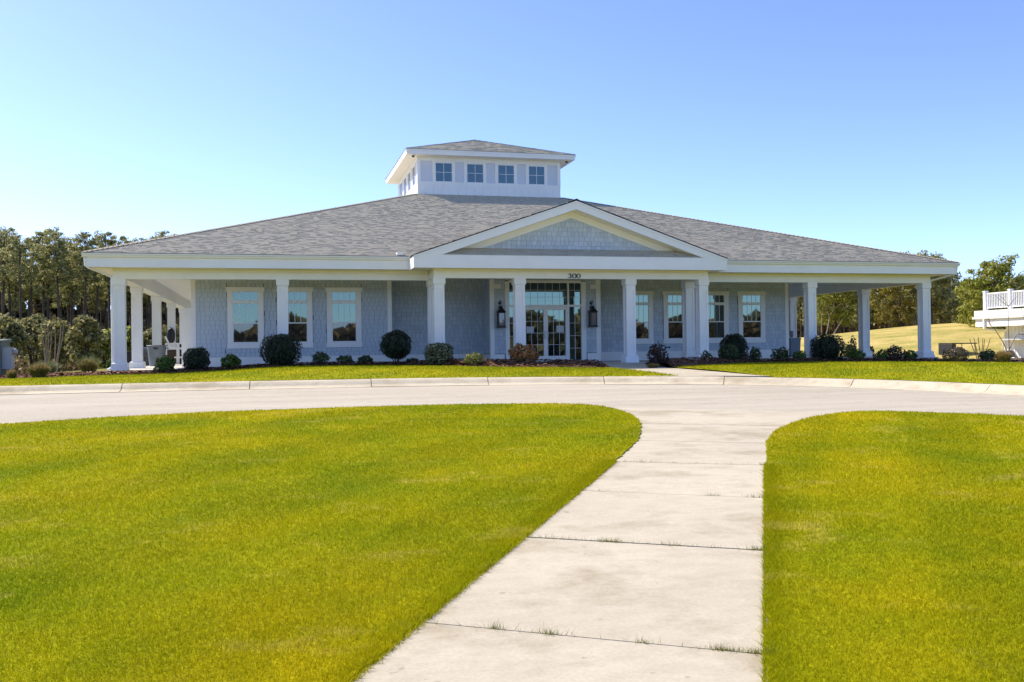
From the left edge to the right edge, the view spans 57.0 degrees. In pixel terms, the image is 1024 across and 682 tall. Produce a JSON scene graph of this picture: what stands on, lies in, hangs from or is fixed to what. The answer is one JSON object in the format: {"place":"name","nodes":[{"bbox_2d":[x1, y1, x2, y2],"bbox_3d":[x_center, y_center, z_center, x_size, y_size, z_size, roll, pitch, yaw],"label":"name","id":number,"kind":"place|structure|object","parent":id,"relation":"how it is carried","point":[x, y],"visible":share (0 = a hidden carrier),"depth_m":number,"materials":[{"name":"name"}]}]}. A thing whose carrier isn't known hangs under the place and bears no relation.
{"place":"outdoors","nodes":[
{"label":"outdoors","id":0,"kind":"place"},
{"bbox_2d":[0,364,678,385],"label":"verge lawn","id":1,"kind":"structure","parent":0,"point":[287,374],"depth_m":25.98,"materials":[{"name":"plant"}]},
{"bbox_2d":[27,362,50,377],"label":"ornamental grass","id":2,"kind":"object","parent":1,"relation":"on","point":[39,370],"depth_m":28.70,"materials":[{"name":"plant"}]},
{"bbox_2d":[0,402,1023,681],"bbox_3d":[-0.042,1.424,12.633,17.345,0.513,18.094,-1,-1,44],"label":"grass","id":3,"kind":"structure","parent":0,"point":[524,480],"depth_m":7.47,"materials":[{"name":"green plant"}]},
{"bbox_2d":[0,385,1023,423],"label":"road","id":4,"kind":"structure","parent":0,"point":[25,408],"depth_m":20.20,"materials":[{"name":"concrete"}]},
{"bbox_2d":[0,376,1023,395],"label":"kerb","id":5,"kind":"structure","parent":4,"relation":"on","point":[999,389],"depth_m":24.16,"materials":[{"name":"concrete"}]},
{"bbox_2d":[0,0,1023,307],"label":"sky","id":6,"kind":"structure","parent":0,"point":[891,125],"materials":[{"name":"blue"}]},
{"bbox_2d":[18,366,1009,385],"bbox_3d":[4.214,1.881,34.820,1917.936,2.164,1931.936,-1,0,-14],"label":"ground","id":7,"kind":"structure","parent":0,"point":[487,377],"depth_m":27.17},
{"bbox_2d":[0,231,26,317],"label":"pine tree","id":8,"kind":"object","parent":7,"relation":"on","point":[3,243],"visible":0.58,"depth_m":98.58,"materials":[{"name":"green plant"}]},
{"bbox_2d":[0,225,28,321],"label":"pine tree","id":9,"kind":"object","parent":7,"relation":"on","point":[12,231],"visible":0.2,"depth_m":107.00,"materials":[{"name":"green plant"}]},
{"bbox_2d":[0,312,34,349],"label":"understorey tree","id":10,"kind":"object","parent":7,"relation":"on","point":[15,332],"visible":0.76,"depth_m":68.41,"materials":[{"name":"green plant"}]},
{"bbox_2d":[5,281,29,356],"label":"pine tree","id":11,"kind":"object","parent":7,"relation":"on","point":[15,306],"visible":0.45,"depth_m":112.82,"materials":[{"name":"green plant"}]},
{"bbox_2d":[0,234,41,354],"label":"pine tree","id":12,"kind":"object","parent":7,"relation":"on","point":[13,247],"visible":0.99,"depth_m":92.33,"materials":[{"name":"green plant"}]},
{"bbox_2d":[18,241,38,353],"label":"pine tree","id":13,"kind":"object","parent":7,"relation":"on","point":[25,288],"visible":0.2,"depth_m":112.16,"materials":[{"name":"green plant"}]},
{"bbox_2d":[15,313,52,364],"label":"understorey tree","id":14,"kind":"object","parent":7,"relation":"on","point":[30,323],"visible":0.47,"depth_m":74.36,"materials":[{"name":"green plant"}]},
{"bbox_2d":[27,230,59,317],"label":"pine tree","id":15,"kind":"object","parent":7,"relation":"on","point":[42,288],"visible":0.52,"depth_m":98.17,"materials":[{"name":"green plant"}]},
{"bbox_2d":[41,326,51,363],"bbox_3d":[-18.337,0.367,37.383,0.502,2.015,0.289,-1,0,18],"label":"bare tree","id":16,"kind":"object","parent":7,"relation":"on","point":[46,358],"visible":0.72,"depth_m":37.38,"materials":[{"name":"brown plant"}]},
{"bbox_2d":[27,226,65,319],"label":"pine tree","id":17,"kind":"object","parent":7,"relation":"on","point":[45,230],"visible":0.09,"depth_m":103.93,"materials":[{"name":"green plant"}]},
{"bbox_2d":[36,317,75,371],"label":"understorey tree","id":18,"kind":"object","parent":7,"relation":"on","point":[53,325],"visible":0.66,"depth_m":71.48,"materials":[{"name":"green plant"}]},
{"bbox_2d":[30,232,82,319],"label":"pine tree","id":19,"kind":"object","parent":7,"relation":"on","point":[54,247],"visible":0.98,"depth_m":96.12,"materials":[{"name":"green plant"}]},
{"bbox_2d":[10,352,105,373],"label":"undergrowth","id":20,"kind":"object","parent":7,"relation":"on","point":[21,365],"visible":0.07,"depth_m":76.36,"materials":[{"name":"green plant"}]},
{"bbox_2d":[54,325,63,371],"bbox_3d":[-17.459,0.364,36.535,0.486,1.919,0.279,-1,-1,25],"label":"bare tree","id":21,"kind":"object","parent":7,"relation":"on","point":[58,353],"visible":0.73,"depth_m":36.52,"materials":[{"name":"brown plant"}]},
{"bbox_2d":[51,270,71,322],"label":"pine tree","id":22,"kind":"object","parent":7,"relation":"on","point":[62,304],"visible":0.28,"depth_m":113.77,"materials":[{"name":"green plant"}]},
{"bbox_2d":[53,236,83,328],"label":"pine tree","id":23,"kind":"object","parent":7,"relation":"on","point":[70,241],"visible":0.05,"depth_m":115.87,"materials":[{"name":"green plant"}]},
{"bbox_2d":[59,242,87,353],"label":"pine tree","id":24,"kind":"object","parent":7,"relation":"on","point":[71,288],"visible":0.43,"depth_m":101.46,"materials":[{"name":"green plant"}]},
{"bbox_2d":[69,230,101,348],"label":"pine tree","id":25,"kind":"object","parent":7,"relation":"on","point":[79,239],"visible":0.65,"depth_m":99.12,"materials":[{"name":"green plant"}]},
{"bbox_2d":[63,315,109,363],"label":"understorey tree","id":26,"kind":"object","parent":7,"relation":"on","point":[83,331],"visible":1,"depth_m":68.74,"materials":[{"name":"green plant"}]},
{"bbox_2d":[77,358,98,371],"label":"ornamental grass","id":27,"kind":"object","parent":7,"relation":"on","point":[85,365],"depth_m":32.22,"materials":[{"name":"plant"}]},
{"bbox_2d":[5,285,178,328],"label":"wood","id":28,"kind":"object","parent":7,"relation":"on","point":[37,307],"visible":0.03,"depth_m":149.81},
{"bbox_2d":[83,236,104,322],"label":"pine tree","id":29,"kind":"object","parent":7,"relation":"on","point":[103,243],"visible":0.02,"depth_m":113.98,"materials":[{"name":"green plant"}]},
{"bbox_2d":[81,283,110,319],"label":"pine tree","id":30,"kind":"object","parent":7,"relation":"on","point":[92,303],"visible":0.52,"depth_m":117.77,"materials":[{"name":"green plant"}]},
{"bbox_2d":[16,312,178,357],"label":"wood","id":31,"kind":"object","parent":7,"relation":"on","point":[52,317],"visible":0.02,"depth_m":135.44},
{"bbox_2d":[89,328,110,368],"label":"understorey tree","id":32,"kind":"object","parent":7,"relation":"on","point":[106,346],"visible":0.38,"depth_m":74.89,"materials":[{"name":"green plant"}]},
{"bbox_2d":[92,230,119,357],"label":"pine tree","id":33,"kind":"object","parent":7,"relation":"on","point":[105,281],"visible":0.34,"depth_m":104.00,"materials":[{"name":"green plant"}]},
{"bbox_2d":[126,325,143,350],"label":"understorey tree","id":34,"kind":"object","parent":7,"relation":"on","point":[129,345],"visible":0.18,"depth_m":77.18,"materials":[{"name":"green plant"}]},
{"bbox_2d":[139,237,150,331],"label":"pine tree","id":35,"kind":"object","parent":7,"relation":"on","point":[144,294],"visible":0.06,"depth_m":115.85,"materials":[{"name":"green plant"}]},
{"bbox_2d":[143,327,164,346],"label":"understorey tree","id":36,"kind":"object","parent":7,"relation":"on","point":[147,339],"visible":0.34,"depth_m":79.82,"materials":[{"name":"green plant"}]},
{"bbox_2d":[154,230,176,324],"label":"pine tree","id":37,"kind":"object","parent":7,"relation":"on","point":[163,233],"visible":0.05,"depth_m":114.66,"materials":[{"name":"green plant"}]},
{"bbox_2d":[162,324,179,347],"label":"understorey tree","id":38,"kind":"object","parent":7,"relation":"on","point":[164,331],"visible":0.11,"depth_m":86.11,"materials":[{"name":"green plant"}]},
{"bbox_2d":[0,358,609,378],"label":"mulch bed","id":39,"kind":"object","parent":7,"relation":"on","point":[494,363],"visible":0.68,"depth_m":30.81,"materials":[{"name":"brown wood"}]},
{"bbox_2d":[0,339,17,376],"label":"electrical cabinet","id":40,"kind":"object","parent":39,"relation":"on","point":[8,353],"visible":0.76,"depth_m":30.44,"materials":[{"name":"grey metal"}]},
{"bbox_2d":[153,355,175,370],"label":"shrub","id":41,"kind":"object","parent":39,"relation":"on","point":[164,362],"visible":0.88,"depth_m":30.88,"materials":[{"name":"green plant"}]},
{"bbox_2d":[181,346,210,368],"bbox_3d":[-10.469,0.610,31.275,0.935,0.866,0.955,-1,0,-14],"label":"shrub","id":42,"kind":"object","parent":39,"relation":"on","point":[196,358],"visible":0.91,"depth_m":31.01,"materials":[{"name":"green plant"}]},
{"bbox_2d":[220,353,241,367],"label":"shrub","id":43,"kind":"object","parent":39,"relation":"on","point":[232,360],"visible":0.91,"depth_m":31.36,"materials":[{"name":"green plant"}]},
{"bbox_2d":[258,333,302,364],"bbox_3d":[-7.806,0.306,31.927,1.528,1.168,1.474,-1,0,-14],"label":"shrub","id":44,"kind":"object","parent":39,"relation":"on","point":[281,348],"visible":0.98,"depth_m":31.55,"materials":[{"name":"green plant"}]},
{"bbox_2d":[311,351,330,362],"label":"shrub","id":45,"kind":"object","parent":39,"relation":"on","point":[322,357],"visible":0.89,"depth_m":32.13,"materials":[{"name":"green plant"}]},
{"bbox_2d":[378,329,412,361],"bbox_3d":[-4.055,0.225,32.889,1.194,1.288,1.159,-1,0,-14],"label":"shrub","id":46,"kind":"object","parent":39,"relation":"on","point":[394,344],"visible":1,"depth_m":32.59,"materials":[{"name":"green plant"}]},
{"bbox_2d":[424,342,453,365],"bbox_3d":[-2.478,0.441,31.742,1.022,0.835,1.002,-1,0,-14],"label":"shrub","id":47,"kind":"object","parent":39,"relation":"on","point":[437,353],"visible":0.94,"depth_m":31.43,"materials":[{"name":"green plant"}]},
{"bbox_2d":[464,352,482,366],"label":"shrub","id":48,"kind":"object","parent":39,"relation":"on","point":[475,358],"visible":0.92,"depth_m":30.77,"materials":[{"name":"green plant"}]},
{"bbox_2d":[508,343,539,361],"bbox_3d":[0.389,0.455,31.456,1.014,0.838,1.049,-1,-1,33],"label":"shrub","id":49,"kind":"object","parent":39,"relation":"on","point":[522,353],"visible":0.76,"depth_m":31.20,"materials":[{"name":"red plant"}]},
{"bbox_2d":[81,140,959,373],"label":"clubhouse","id":50,"kind":"structure","parent":7,"relation":"on","point":[453,244],"depth_m":36.82,"materials":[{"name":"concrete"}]},
{"bbox_2d":[145,345,168,365],"bbox_3d":[-15.224,0.627,40.448,0.846,0.900,0.846,-1,-1,31],"label":"trash can","id":51,"kind":"object","parent":50,"relation":"on","point":[155,352],"visible":0.89,"depth_m":40.14,"materials":[{"name":"grey plastic"}]},
{"bbox_2d":[165,336,181,363],"bbox_3d":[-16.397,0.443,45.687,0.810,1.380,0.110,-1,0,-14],"label":"rocking chair","id":52,"kind":"object","parent":50,"relation":"on","point":[178,356],"visible":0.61,"depth_m":45.68,"materials":[{"name":"white paint"}]},
{"bbox_2d":[183,314,190,355],"bbox_3d":[-12.908,-0.054,37.721,0.420,2.040,0.034,-1,0,-14],"label":"closet door","id":53,"kind":"structure","parent":50,"relation":"in","point":[186,317],"depth_m":37.69,"materials":[{"name":"white paint"}]},
{"bbox_2d":[225,287,264,348],"bbox_3d":[-9.813,-0.857,34.761,1.410,2.260,0.069,-1,0,-14],"label":"window","id":54,"kind":"structure","parent":50,"relation":"in","point":[245,305],"depth_m":34.78,"materials":[{"name":"white paint"}]},
{"bbox_2d":[275,287,313,347],"bbox_3d":[-8.097,-0.875,35.195,1.410,2.260,0.069,-1,0,-14],"label":"window","id":55,"kind":"structure","parent":50,"relation":"in","point":[300,302],"depth_m":35.27,"materials":[{"name":"grey glass"}]},
{"bbox_2d":[325,287,362,346],"bbox_3d":[-6.337,-0.893,35.639,1.410,2.260,0.069,-1,0,-14],"label":"window","id":56,"kind":"structure","parent":50,"relation":"in","point":[344,314],"depth_m":35.66,"materials":[{"name":"glass"}]},
{"bbox_2d":[435,161,452,181],"bbox_3d":[-3.373,-8.371,46.658,0.888,1.022,0.021,-1,0,-14],"label":"clerestory window","id":57,"kind":"structure","parent":50,"relation":"in","point":[443,169],"depth_m":46.66,"materials":[{"name":"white glass"}]},
{"bbox_2d":[466,162,483,182],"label":"clerestory window","id":58,"kind":"structure","parent":50,"relation":"in","point":[474,171],"depth_m":47.04,"materials":[{"name":"blue glass"}]},
{"bbox_2d":[496,300,505,327],"bbox_3d":[-0.438,-1.066,37.002,0.346,1.086,0.415,-1,0,-14],"label":"wall lantern","id":59,"kind":"object","parent":50,"relation":"attached to","point":[501,311],"depth_m":36.86,"materials":[{"name":"black metal"}]},
{"bbox_2d":[497,163,514,183],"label":"clerestory window","id":60,"kind":"structure","parent":50,"relation":"in","point":[506,172],"depth_m":47.43,"materials":[{"name":"blue glass"}]},
{"bbox_2d":[525,307,545,361],"bbox_3d":[0.911,-0.259,37.541,0.904,2.190,0.193,-1,0,-14],"label":"door","id":61,"kind":"structure","parent":50,"relation":"in","point":[534,316],"depth_m":37.61,"materials":[{"name":"white paint"}]},
{"bbox_2d":[528,164,544,184],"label":"clerestory window","id":62,"kind":"structure","parent":50,"relation":"in","point":[536,173],"depth_m":47.82,"materials":[{"name":"blue glass"}]},
{"bbox_2d":[546,307,567,360],"bbox_3d":[1.796,-0.268,37.765,0.914,2.190,0.193,-1,0,-14],"label":"door","id":63,"kind":"structure","parent":50,"relation":"in","point":[556,342],"depth_m":37.82,"materials":[{"name":"white paint"}]},
{"bbox_2d":[588,300,597,326],"bbox_3d":[3.237,-1.104,37.931,0.346,1.086,0.415,-1,0,-14],"label":"wall lantern","id":64,"kind":"object","parent":50,"relation":"attached to","point":[592,311],"depth_m":37.79,"materials":[{"name":"black metal"}]},
{"bbox_2d":[636,291,653,343],"bbox_3d":[5.419,-1.004,40.259,1.410,2.260,0.069,-1,0,-14],"label":"window","id":65,"kind":"structure","parent":50,"relation":"in","point":[644,299],"depth_m":40.34,"materials":[{"name":"white paint"}]},
{"bbox_2d":[662,291,682,343],"bbox_3d":[7.145,-1.022,40.694,1.410,2.260,0.069,-1,0,-14],"label":"window","id":66,"kind":"structure","parent":50,"relation":"in","point":[672,300],"depth_m":40.66,"materials":[{"name":"white paint"}]},
{"bbox_2d":[708,291,729,342],"bbox_3d":[8.851,-1.040,41.125,1.410,2.260,0.069,-1,0,-14],"label":"window","id":67,"kind":"structure","parent":50,"relation":"in","point":[718,303],"depth_m":41.18,"materials":[{"name":"white glass"}]},
{"bbox_2d":[737,291,765,342],"bbox_3d":[10.568,-1.058,41.559,1.410,2.260,0.069,-1,0,-14],"label":"window","id":68,"kind":"structure","parent":50,"relation":"in","point":[751,304],"depth_m":41.57,"materials":[{"name":"glass"}]},
{"bbox_2d":[789,338,800,356],"bbox_3d":[13.321,0.303,44.769,0.570,0.900,0.570,-1,0,-14],"label":"square bin","id":69,"kind":"object","parent":50,"relation":"on","point":[794,344],"visible":0.68,"depth_m":44.52,"materials":[{"name":"grey plastic"}]},
{"bbox_2d":[645,357,1023,366],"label":"mulch bed","id":70,"kind":"object","parent":7,"relation":"on","point":[672,361],"visible":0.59,"depth_m":35.47,"materials":[{"name":"brown wood"}]},
{"bbox_2d":[647,340,670,366],"bbox_3d":[4.924,0.435,32.019,0.832,0.918,0.778,-1,0,-14],"label":"shrub","id":71,"kind":"object","parent":70,"relation":"on","point":[657,358],"visible":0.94,"depth_m":31.88,"materials":[{"name":"purple plant"}]},
{"bbox_2d":[717,344,739,359],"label":"shrub","id":72,"kind":"object","parent":70,"relation":"on","point":[729,351],"visible":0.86,"depth_m":35.76,"materials":[{"name":"green plant"}]},
{"bbox_2d":[719,333,748,355],"bbox_3d":[8.853,0.274,37.686,1.161,1.189,1.219,-1,0,-14],"label":"shrub","id":73,"kind":"object","parent":70,"relation":"on","point":[739,341],"visible":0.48,"depth_m":37.35,"materials":[{"name":"green plant"}]},
{"bbox_2d":[750,347,761,359],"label":"shrub","id":74,"kind":"object","parent":70,"relation":"on","point":[756,353],"visible":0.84,"depth_m":36.17,"materials":[{"name":"green plant"}]},
{"bbox_2d":[770,346,789,359],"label":"shrub","id":75,"kind":"object","parent":70,"relation":"on","point":[784,354],"visible":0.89,"depth_m":36.40,"materials":[{"name":"green plant"}]},
{"bbox_2d":[810,333,844,359],"bbox_3d":[12.370,0.231,37.043,1.305,1.182,1.326,-1,0,-14],"label":"shrub","id":76,"kind":"object","parent":70,"relation":"on","point":[827,346],"visible":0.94,"depth_m":36.69,"materials":[{"name":"green plant"}]},
{"bbox_2d":[847,349,865,361],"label":"shrub","id":77,"kind":"object","parent":70,"relation":"on","point":[855,354],"visible":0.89,"depth_m":37.24,"materials":[{"name":"green plant"}]},
{"bbox_2d":[872,349,888,359],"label":"shrub","id":78,"kind":"object","parent":70,"relation":"on","point":[882,353],"visible":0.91,"depth_m":37.52,"materials":[{"name":"green plant"}]},
{"bbox_2d":[884,345,905,361],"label":"shrub","id":79,"kind":"object","parent":70,"relation":"on","point":[896,353],"visible":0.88,"depth_m":37.61,"materials":[{"name":"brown plant"}]},
{"bbox_2d":[942,346,969,361],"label":"shrub","id":80,"kind":"object","parent":70,"relation":"on","point":[958,354],"visible":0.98,"depth_m":35.55,"materials":[{"name":"grey plant"}]},
{"bbox_2d":[978,349,995,359],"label":"shrub","id":81,"kind":"object","parent":70,"relation":"on","point":[987,354],"visible":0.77,"depth_m":38.22,"materials":[{"name":"green plant"}]},
{"bbox_2d":[994,349,1011,362],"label":"ornamental grass","id":82,"kind":"object","parent":70,"relation":"on","point":[1002,356],"depth_m":36.00,"materials":[{"name":"plant"}]},
{"bbox_2d":[840,344,857,356],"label":"shrub","id":83,"kind":"object","parent":7,"relation":"on","point":[848,348],"visible":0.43,"depth_m":42.01,"materials":[{"name":"green plant"}]},
{"bbox_2d":[938,343,977,354],"bbox_3d":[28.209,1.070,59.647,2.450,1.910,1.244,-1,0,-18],"label":"bench","id":84,"kind":"object","parent":7,"relation":"on","point":[942,346],"visible":0.06,"depth_m":59.32,"materials":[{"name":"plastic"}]},
{"bbox_2d":[972,289,1023,357],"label":"outbuilding","id":85,"kind":"structure","parent":7,"relation":"on","point":[998,318],"depth_m":54.99,"materials":[{"name":"white paint"}]},
{"bbox_2d":[985,295,1023,354],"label":"bare tree","id":86,"kind":"object","parent":7,"relation":"on","point":[1008,325],"visible":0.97,"depth_m":44.23,"materials":[{"name":"brown plant"}]},
{"bbox_2d":[351,408,838,681],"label":"walkway","id":87,"kind":"structure","parent":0,"point":[703,594],"depth_m":5.91,"materials":[{"name":"concrete"}]},
{"bbox_2d":[414,459,780,654],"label":"grass tufts","id":88,"kind":"object","parent":87,"relation":"on","point":[642,640],"visible":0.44,"depth_m":5.06,"materials":[{"name":"green plant"}]},
{"bbox_2d":[605,363,804,377],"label":"entry path","id":89,"kind":"structure","parent":0,"point":[674,371],"depth_m":28.20,"materials":[{"name":"concrete"}]},
{"bbox_2d":[675,361,1023,384],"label":"verge lawn","id":90,"kind":"structure","parent":0,"point":[1005,375],"depth_m":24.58,"materials":[{"name":"plant"}]},
{"bbox_2d":[764,411,1023,681],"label":"lawn","id":91,"kind":"structure","parent":0,"point":[846,590],"depth_m":6.40,"materials":[{"name":"plant"}]},
{"bbox_2d":[296,458,827,681],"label":"edge grass","id":92,"kind":"structure","parent":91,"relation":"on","point":[583,486],"depth_m":6.06,"materials":[{"name":"green plant"}]},
{"bbox_2d":[800,323,1005,358],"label":"hill","id":93,"kind":"structure","parent":0,"point":[906,338],"depth_m":69.09,"materials":[{"name":"yellow plant"}]},
{"bbox_2d":[796,296,803,337],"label":"pine tree","id":94,"kind":"object","parent":93,"relation":"on","point":[800,312],"visible":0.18,"depth_m":109.11,"materials":[{"name":"green plant"}]},
{"bbox_2d":[816,290,878,333],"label":"pine tree","id":95,"kind":"object","parent":93,"relation":"on","point":[843,317],"visible":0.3,"depth_m":89.39,"materials":[{"name":"green plant"}]},
{"bbox_2d":[797,295,951,337],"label":"wood","id":96,"kind":"object","parent":93,"relation":"on","point":[878,326],"visible":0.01,"depth_m":133.50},
{"bbox_2d":[869,297,880,329],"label":"pine tree","id":97,"kind":"object","parent":93,"relation":"on","point":[871,318],"visible":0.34,"depth_m":107.04,"materials":[{"name":"green plant"}]},
{"bbox_2d":[869,251,936,326],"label":"pine tree","id":98,"kind":"object","parent":93,"relation":"on","point":[899,314],"visible":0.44,"depth_m":84.50,"materials":[{"name":"green plant"}]},
{"bbox_2d":[906,250,962,323],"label":"pine tree","id":99,"kind":"object","parent":93,"relation":"on","point":[939,304],"visible":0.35,"depth_m":90.53,"materials":[{"name":"green plant"}]},
{"bbox_2d":[932,282,955,323],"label":"pine tree","id":100,"kind":"object","parent":93,"relation":"on","point":[935,318],"visible":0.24,"depth_m":99.47,"materials":[{"name":"green plant"}]},
{"bbox_2d":[950,280,964,322],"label":"pine tree","id":101,"kind":"object","parent":93,"relation":"on","point":[955,308],"visible":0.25,"depth_m":99.33,"materials":[{"name":"green plant"}]},
{"bbox_2d":[954,277,1005,323],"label":"pine tree","id":102,"kind":"object","parent":93,"relation":"on","point":[966,298],"visible":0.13,"depth_m":78.76,"materials":[{"name":"green plant"}]},
{"bbox_2d":[953,252,1023,328],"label":"pine tree","id":103,"kind":"object","parent":93,"relation":"on","point":[996,272],"visible":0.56,"depth_m":74.11,"materials":[{"name":"green plant"}]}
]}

